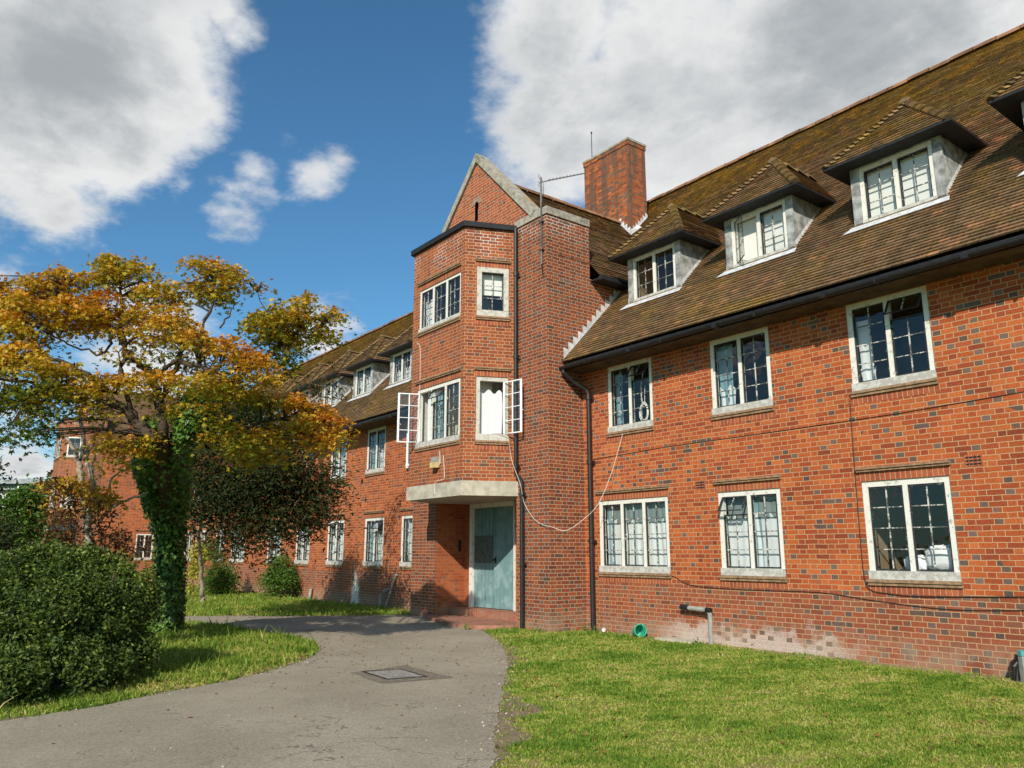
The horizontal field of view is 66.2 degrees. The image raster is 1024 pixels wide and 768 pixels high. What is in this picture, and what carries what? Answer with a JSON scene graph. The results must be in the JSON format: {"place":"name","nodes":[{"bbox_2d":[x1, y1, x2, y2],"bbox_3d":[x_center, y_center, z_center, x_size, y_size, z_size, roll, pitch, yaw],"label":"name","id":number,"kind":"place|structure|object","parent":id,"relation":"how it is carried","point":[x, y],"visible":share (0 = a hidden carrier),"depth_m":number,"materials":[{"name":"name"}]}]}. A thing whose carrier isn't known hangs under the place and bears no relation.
{"place":"outdoors","nodes":[
{"label":"outdoors","id":0,"kind":"place"},
{"bbox_2d":[0,479,44,506],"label":"office building","id":1,"kind":"structure","parent":0,"point":[13,482],"depth_m":74.16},
{"bbox_2d":[0,485,36,493],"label":"window","id":2,"kind":"structure","parent":1,"relation":"in","point":[11,486],"depth_m":75.21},
{"bbox_2d":[0,617,319,719],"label":"grass","id":3,"kind":"structure","parent":0,"point":[192,638],"depth_m":10.98,"materials":[{"name":"green plant"}]},
{"bbox_2d":[0,615,508,767],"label":"path","id":4,"kind":"structure","parent":0,"point":[198,741],"depth_m":7.41,"materials":[{"name":"grey asphalt"}]},
{"bbox_2d":[1,614,527,767],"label":"grit","id":5,"kind":"object","parent":4,"relation":"on","point":[366,708],"visible":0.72,"depth_m":8.07,"materials":[{"name":"gravel"}]},
{"bbox_2d":[350,665,451,682],"bbox_3d":[-1.462,3.687,9.973,0.992,0.001,1.313,9,-15,-36],"label":"path patch","id":6,"kind":"object","parent":4,"relation":"on","point":[431,675],"visible":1,"depth_m":9.86,"materials":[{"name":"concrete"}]},
{"bbox_2d":[362,669,427,679],"bbox_3d":[-1.497,3.681,9.966,0.524,0.008,0.845,8,-14,-32],"label":"manhole cover","id":7,"kind":"object","parent":6,"relation":"on","point":[393,674],"visible":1,"depth_m":9.91,"materials":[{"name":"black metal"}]},
{"bbox_2d":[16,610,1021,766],"bbox_3d":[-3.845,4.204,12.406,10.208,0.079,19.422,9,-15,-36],"label":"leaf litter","id":8,"kind":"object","parent":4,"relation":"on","point":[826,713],"visible":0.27,"depth_m":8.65,"materials":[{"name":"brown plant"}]},
{"bbox_2d":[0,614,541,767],"bbox_3d":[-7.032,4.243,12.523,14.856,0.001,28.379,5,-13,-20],"label":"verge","id":9,"kind":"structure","parent":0,"point":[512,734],"depth_m":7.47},
{"bbox_2d":[0,0,1023,478],"label":"sky","id":10,"kind":"structure","parent":0,"point":[314,146],"materials":[{"name":"blue"}]},
{"bbox_2d":[1,586,1023,767],"bbox_3d":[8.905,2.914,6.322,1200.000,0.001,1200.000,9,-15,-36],"label":"ground","id":11,"kind":"structure","parent":0,"point":[707,738],"depth_m":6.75,"materials":[{"name":"green plant"}]},
{"bbox_2d":[0,459,18,542],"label":"tree","id":12,"kind":"object","parent":11,"relation":"on","point":[2,487],"visible":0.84,"depth_m":34.50,"materials":[{"name":"green plant"}]},
{"bbox_2d":[0,498,34,562],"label":"tree","id":13,"kind":"object","parent":11,"relation":"on","point":[8,543],"visible":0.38,"depth_m":21.78,"materials":[{"name":"green plant"}]},
{"bbox_2d":[0,473,65,557],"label":"tree","id":14,"kind":"object","parent":11,"relation":"on","point":[12,502],"visible":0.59,"depth_m":39.06,"materials":[{"name":"green plant"}]},
{"bbox_2d":[31,473,62,545],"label":"tree","id":15,"kind":"object","parent":11,"relation":"on","point":[38,498],"visible":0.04,"depth_m":44.80,"materials":[{"name":"green plant"}]},
{"bbox_2d":[29,470,86,548],"bbox_3d":[-6.611,2.595,11.309,0.772,2.720,0.816,9,-15,-36],"label":"sapling","id":16,"kind":"object","parent":11,"relation":"on","point":[54,509],"visible":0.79,"depth_m":11.47,"materials":[{"name":"green plant"}]},
{"bbox_2d":[41,478,98,550],"bbox_3d":[-6.602,2.706,11.606,0.820,2.628,0.704,9,-15,-36],"label":"sapling","id":17,"kind":"object","parent":11,"relation":"on","point":[70,488],"visible":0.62,"depth_m":11.72,"materials":[{"name":"brown plant"}]},
{"bbox_2d":[0,536,171,712],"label":"bush","id":18,"kind":"object","parent":11,"relation":"on","point":[112,602],"visible":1,"depth_m":9.10,"materials":[{"name":"green plant"}]},
{"bbox_2d":[27,405,147,549],"bbox_3d":[-7.006,2.268,12.773,2.058,3.976,1.123,0,-12,0],"label":"maple tree","id":19,"kind":"object","parent":11,"relation":"on","point":[80,484],"visible":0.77,"depth_m":12.89,"materials":[{"name":"orange plant"}]},
{"bbox_2d":[78,489,133,631],"bbox_3d":[-6.239,2.840,11.889,0.981,2.485,0.637,-4,-13,18],"label":"sapling","id":20,"kind":"object","parent":11,"relation":"on","point":[107,516],"visible":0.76,"depth_m":12.01,"materials":[{"name":"brown plant"}]},
{"bbox_2d":[92,522,156,569],"bbox_3d":[-6.004,3.132,12.087,0.986,1.998,0.713,-5,-13,24],"label":"sapling","id":21,"kind":"object","parent":11,"relation":"on","point":[128,539],"visible":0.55,"depth_m":12.21,"materials":[{"name":"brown plant"}]},
{"bbox_2d":[0,250,364,630],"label":"maple tree","id":22,"kind":"object","parent":11,"relation":"on","point":[276,327],"visible":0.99,"depth_m":11.43,"materials":[{"name":"orange plant"}]},
{"bbox_2d":[130,390,217,632],"bbox_3d":[-5.864,2.503,13.189,1.208,4.190,5.314,6,-13,-24],"label":"ivy","id":23,"kind":"object","parent":22,"relation":"attached to","point":[183,484],"visible":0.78,"depth_m":14.28,"materials":[{"name":"green plant"}]},
{"bbox_2d":[183,540,214,596],"bbox_3d":[-10.893,6.292,27.177,1.181,2.166,0.976,2,-12,-11],"label":"climbing plant","id":24,"kind":"object","parent":11,"relation":"on","point":[192,572],"visible":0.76,"depth_m":27.04,"materials":[{"name":"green plant"}]},
{"bbox_2d":[192,536,244,593],"bbox_3d":[-10.840,6.725,29.073,1.948,2.160,2.050,9,-15,-36],"label":"shrub","id":25,"kind":"object","parent":11,"relation":"on","point":[229,577],"visible":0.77,"depth_m":28.78,"materials":[{"name":"green plant"}]},
{"bbox_2d":[136,354,372,601],"bbox_3d":[-7.539,2.574,20.250,5.028,6.562,9.989,9,-15,-36],"label":"evergreen tree","id":26,"kind":"object","parent":11,"relation":"on","point":[251,502],"visible":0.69,"depth_m":17.63,"materials":[{"name":"green plant"}]},
{"bbox_2d":[254,552,301,597],"bbox_3d":[-8.058,6.564,27.117,1.753,1.669,1.881,2,-12,-9],"label":"shrub","id":27,"kind":"object","parent":11,"relation":"on","point":[277,582],"visible":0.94,"depth_m":26.80,"materials":[{"name":"green plant"}]},
{"bbox_2d":[184,587,409,624],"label":"grass","id":28,"kind":"structure","parent":11,"relation":"on","point":[221,604],"depth_m":21.62,"materials":[{"name":"green plant"}]},
{"bbox_2d":[310,566,339,601],"bbox_3d":[-5.747,6.280,24.626,0.996,1.133,1.271,9,-15,-36],"label":"shrub","id":29,"kind":"object","parent":11,"relation":"on","point":[330,580],"visible":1,"depth_m":24.55,"materials":[{"name":"green plant"}]},
{"bbox_2d":[384,573,397,606],"bbox_3d":[-3.387,5.803,22.015,0.456,0.971,0.095,-8,-15,33],"label":"pole","id":30,"kind":"object","parent":11,"relation":"on","point":[393,583],"visible":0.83,"depth_m":21.99,"materials":[{"name":"grey plastic"}]},
{"bbox_2d":[44,23,1023,681],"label":"brick building","id":31,"kind":"structure","parent":11,"relation":"on","point":[864,257],"depth_m":14.58,"materials":[{"name":"brick"}]},
{"bbox_2d":[53,435,78,461],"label":"window","id":32,"kind":"structure","parent":31,"relation":"in","point":[75,442],"depth_m":43.42,"materials":[{"name":"paint"}]},
{"bbox_2d":[59,478,75,509],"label":"window","id":33,"kind":"structure","parent":31,"relation":"in","point":[72,478],"depth_m":42.39,"materials":[{"name":"paint"}]},
{"bbox_2d":[66,433,80,458],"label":"window","id":34,"kind":"structure","parent":31,"relation":"in","point":[68,456],"depth_m":43.01,"materials":[{"name":"paint"}]},
{"bbox_2d":[133,530,153,560],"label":"window","id":35,"kind":"structure","parent":31,"relation":"in","point":[143,533],"depth_m":43.28,"materials":[{"name":"paint"}]},
{"bbox_2d":[184,528,192,561],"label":"window","id":36,"kind":"structure","parent":31,"relation":"in","point":[190,537],"depth_m":38.54,"materials":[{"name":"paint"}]},
{"bbox_2d":[201,526,207,557],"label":"window","id":37,"kind":"structure","parent":31,"relation":"in","point":[203,529],"depth_m":36.86,"materials":[{"name":"paint"}]},
{"bbox_2d":[216,525,225,561],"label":"window","id":38,"kind":"structure","parent":31,"relation":"in","point":[225,525],"depth_m":34.69,"materials":[{"name":"paint"}]},
{"bbox_2d":[228,524,244,563],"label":"window","id":39,"kind":"structure","parent":31,"relation":"in","point":[241,553],"depth_m":32.76,"materials":[{"name":"paint"}]},
{"bbox_2d":[265,519,280,564],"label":"window","id":40,"kind":"structure","parent":31,"relation":"in","point":[271,551],"depth_m":29.73,"materials":[{"name":"paint"}]},
{"bbox_2d":[293,517,309,565],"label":"window","id":41,"kind":"structure","parent":31,"relation":"in","point":[302,558],"depth_m":27.55,"materials":[{"name":"paint"}]},
{"bbox_2d":[298,389,308,411],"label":"window","id":42,"kind":"structure","parent":31,"relation":"in","point":[305,391],"depth_m":31.11,"materials":[{"name":"paint"}]},
{"bbox_2d":[324,513,344,566],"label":"window","id":43,"kind":"structure","parent":31,"relation":"in","point":[336,559],"depth_m":25.59,"materials":[{"name":"paint"}]},
{"bbox_2d":[330,437,346,481],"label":"window","id":44,"kind":"structure","parent":31,"relation":"in","point":[340,455],"depth_m":26.12,"materials":[{"name":"paint"}]},
{"bbox_2d":[323,378,356,413],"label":"window","id":45,"kind":"structure","parent":31,"relation":"in","point":[331,401],"depth_m":29.09,"materials":[{"name":"paint"}]},
{"bbox_2d":[361,510,384,568],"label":"window","id":46,"kind":"structure","parent":31,"relation":"in","point":[373,545],"depth_m":23.54,"materials":[{"name":"paint"}]},
{"bbox_2d":[354,364,393,401],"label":"window","id":47,"kind":"structure","parent":31,"relation":"in","point":[363,374],"depth_m":27.14,"materials":[{"name":"paint"}]},
{"bbox_2d":[364,426,385,476],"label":"window","id":48,"kind":"structure","parent":31,"relation":"in","point":[376,437],"depth_m":24.24,"materials":[{"name":"paint"}]},
{"bbox_2d":[391,348,410,384],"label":"window","id":49,"kind":"structure","parent":31,"relation":"in","point":[402,360],"depth_m":25.15,"materials":[{"name":"paint"}]},
{"bbox_2d":[398,507,412,569],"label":"window","id":50,"kind":"structure","parent":31,"relation":"in","point":[406,534],"depth_m":22.06,"materials":[{"name":"glass"}]},
{"bbox_2d":[405,420,409,469],"bbox_3d":[-2.598,1.647,22.063,0.165,1.455,1.240,9,-15,-36],"label":"window","id":51,"kind":"structure","parent":31,"relation":"in","point":[409,420],"depth_m":22.47,"materials":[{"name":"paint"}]},
{"bbox_2d":[416,344,420,438],"bbox_3d":[-2.216,0.265,18.361,0.012,2.589,0.227,9,-15,-36],"label":"cable","id":52,"kind":"object","parent":31,"relation":"attached to","point":[419,390],"visible":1,"depth_m":18.27,"materials":[{"name":"white plastic"}]},
{"bbox_2d":[430,451,440,467],"bbox_3d":[-1.682,1.658,17.227,0.140,0.360,0.235,9,-15,-36],"label":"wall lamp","id":53,"kind":"object","parent":31,"relation":"attached to","point":[435,462],"visible":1,"depth_m":17.18,"materials":[{"name":"grey plastic"}]},
{"bbox_2d":[434,456,444,493],"bbox_3d":[-1.576,1.977,17.076,0.014,0.811,0.413,9,-15,-36],"label":"cable","id":54,"kind":"object","parent":31,"relation":"attached to","point":[442,479],"visible":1,"depth_m":17.03,"materials":[{"name":"white plastic"}]},
{"bbox_2d":[397,367,491,456],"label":"window","id":55,"kind":"structure","parent":31,"relation":"in","point":[438,425],"depth_m":17.81,"materials":[{"name":"paint"}]},
{"bbox_2d":[416,262,491,336],"bbox_3d":[-1.368,-1.808,18.349,0.915,1.450,1.860,9,-15,-36],"label":"window","id":56,"kind":"structure","parent":31,"relation":"in","point":[440,303],"depth_m":18.39,"materials":[{"name":"paint"}]},
{"bbox_2d":[474,507,493,607],"bbox_3d":[-0.661,4.139,18.751,0.067,2.320,0.785,9,-15,-36],"label":"door leaf","id":57,"kind":"structure","parent":31,"relation":"in","point":[484,517],"depth_m":18.71,"materials":[{"name":"paint"}]},
{"bbox_2d":[475,257,510,325],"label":"window","id":58,"kind":"structure","parent":31,"relation":"in","point":[495,281],"depth_m":17.53,"materials":[{"name":"wood"}]},
{"bbox_2d":[474,366,522,449],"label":"window","id":59,"kind":"structure","parent":31,"relation":"in","point":[491,425],"depth_m":17.00,"materials":[{"name":"wood"}]},
{"bbox_2d":[493,506,512,609],"bbox_3d":[-0.182,3.997,18.091,0.125,2.320,0.790,9,-15,-36],"label":"door leaf","id":60,"kind":"structure","parent":31,"relation":"in","point":[503,516],"depth_m":18.12,"materials":[{"name":"paint"}]},
{"bbox_2d":[538,172,585,274],"bbox_3d":[1.081,-3.503,16.934,1.057,2.312,0.344,-5,-13,24],"label":"tv aerial","id":61,"kind":"object","parent":31,"relation":"attached to","point":[541,250],"visible":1,"depth_m":17.12,"materials":[{"name":"metal"}]},
{"bbox_2d":[508,434,622,530],"bbox_3d":[0.996,1.969,15.794,2.504,1.955,0.423,-6,-13,25],"label":"cable","id":62,"kind":"object","parent":31,"relation":"attached to","point":[585,517],"visible":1,"depth_m":15.60,"materials":[{"name":"white plastic"}]},
{"bbox_2d":[606,357,654,442],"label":"window","id":63,"kind":"structure","parent":31,"relation":"in","point":[626,384],"depth_m":16.00,"materials":[{"name":"paint"}]},
{"bbox_2d":[595,485,671,584],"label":"window","id":64,"kind":"structure","parent":31,"relation":"in","point":[634,533],"depth_m":15.19,"materials":[{"name":"glass"}]},
{"bbox_2d":[639,373,648,420],"bbox_3d":[2.598,0.257,15.522,0.017,1.039,0.253,9,-15,-36],"label":"cable coil","id":65,"kind":"object","parent":31,"relation":"on","point":[640,415],"visible":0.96,"depth_m":15.48,"materials":[{"name":"white plastic"}]},
{"bbox_2d":[633,243,711,312],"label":"window","id":66,"kind":"structure","parent":31,"relation":"in","point":[654,273],"depth_m":17.09,"materials":[{"name":"paint"}]},
{"bbox_2d":[709,326,775,426],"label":"window","id":67,"kind":"structure","parent":31,"relation":"in","point":[741,380],"depth_m":13.96,"materials":[{"name":"paint"}]},
{"bbox_2d":[712,475,788,589],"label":"window","id":68,"kind":"structure","parent":31,"relation":"in","point":[751,528],"depth_m":13.09,"materials":[{"name":"glass"}]},
{"bbox_2d":[731,199,822,282],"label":"window","id":69,"kind":"structure","parent":31,"relation":"in","point":[760,233],"depth_m":14.62,"materials":[{"name":"paint"}]},
{"bbox_2d":[597,391,1023,458],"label":"cable","id":70,"kind":"object","parent":31,"relation":"attached to","point":[828,423],"visible":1,"depth_m":12.05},
{"bbox_2d":[624,572,1023,610],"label":"cable","id":71,"kind":"object","parent":31,"relation":"attached to","point":[859,598],"visible":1,"depth_m":11.33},
{"bbox_2d":[846,285,939,404],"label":"window","id":72,"kind":"structure","parent":31,"relation":"in","point":[890,336],"depth_m":11.94,"materials":[{"name":"paint"}]},
{"bbox_2d":[858,141,953,247],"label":"window","id":73,"kind":"structure","parent":31,"relation":"in","point":[906,179],"depth_m":12.59,"materials":[{"name":"glass"}]},
{"bbox_2d":[855,460,965,595],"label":"window","id":74,"kind":"structure","parent":31,"relation":"in","point":[904,518],"depth_m":11.31,"materials":[{"name":"glass"}]},
{"bbox_2d":[903,555,927,568],"bbox_3d":[5.729,2.554,11.105,0.215,0.275,0.371,9,-15,-36],"label":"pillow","id":75,"kind":"object","parent":31,"relation":"in","point":[922,561],"visible":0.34,"depth_m":11.00,"materials":[{"name":"fabric"}]},
{"bbox_2d":[849,400,1023,597],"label":"cable","id":76,"kind":"object","parent":31,"relation":"attached to","point":[861,547],"visible":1,"depth_m":11.40,"materials":[{"name":"plastic"}]},
{"bbox_2d":[924,544,952,571],"bbox_3d":[5.952,2.409,10.830,0.233,0.386,0.522,9,-15,-36],"label":"pillow","id":77,"kind":"object","parent":31,"relation":"in","point":[943,558],"visible":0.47,"depth_m":10.78,"materials":[{"name":"fabric"}]},
{"bbox_2d":[632,624,646,636],"bbox_3d":[2.343,4.552,14.461,0.236,0.244,0.354,2,-24,-9],"label":"bucket","id":78,"kind":"object","parent":11,"relation":"on","point":[639,629],"visible":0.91,"depth_m":14.50,"materials":[{"name":"green plastic"}]},
{"bbox_2d":[655,636,702,643],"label":"concrete slab","id":79,"kind":"structure","parent":11,"relation":"on","point":[672,639],"depth_m":13.64,"materials":[{"name":"beige concrete"}]}
]}

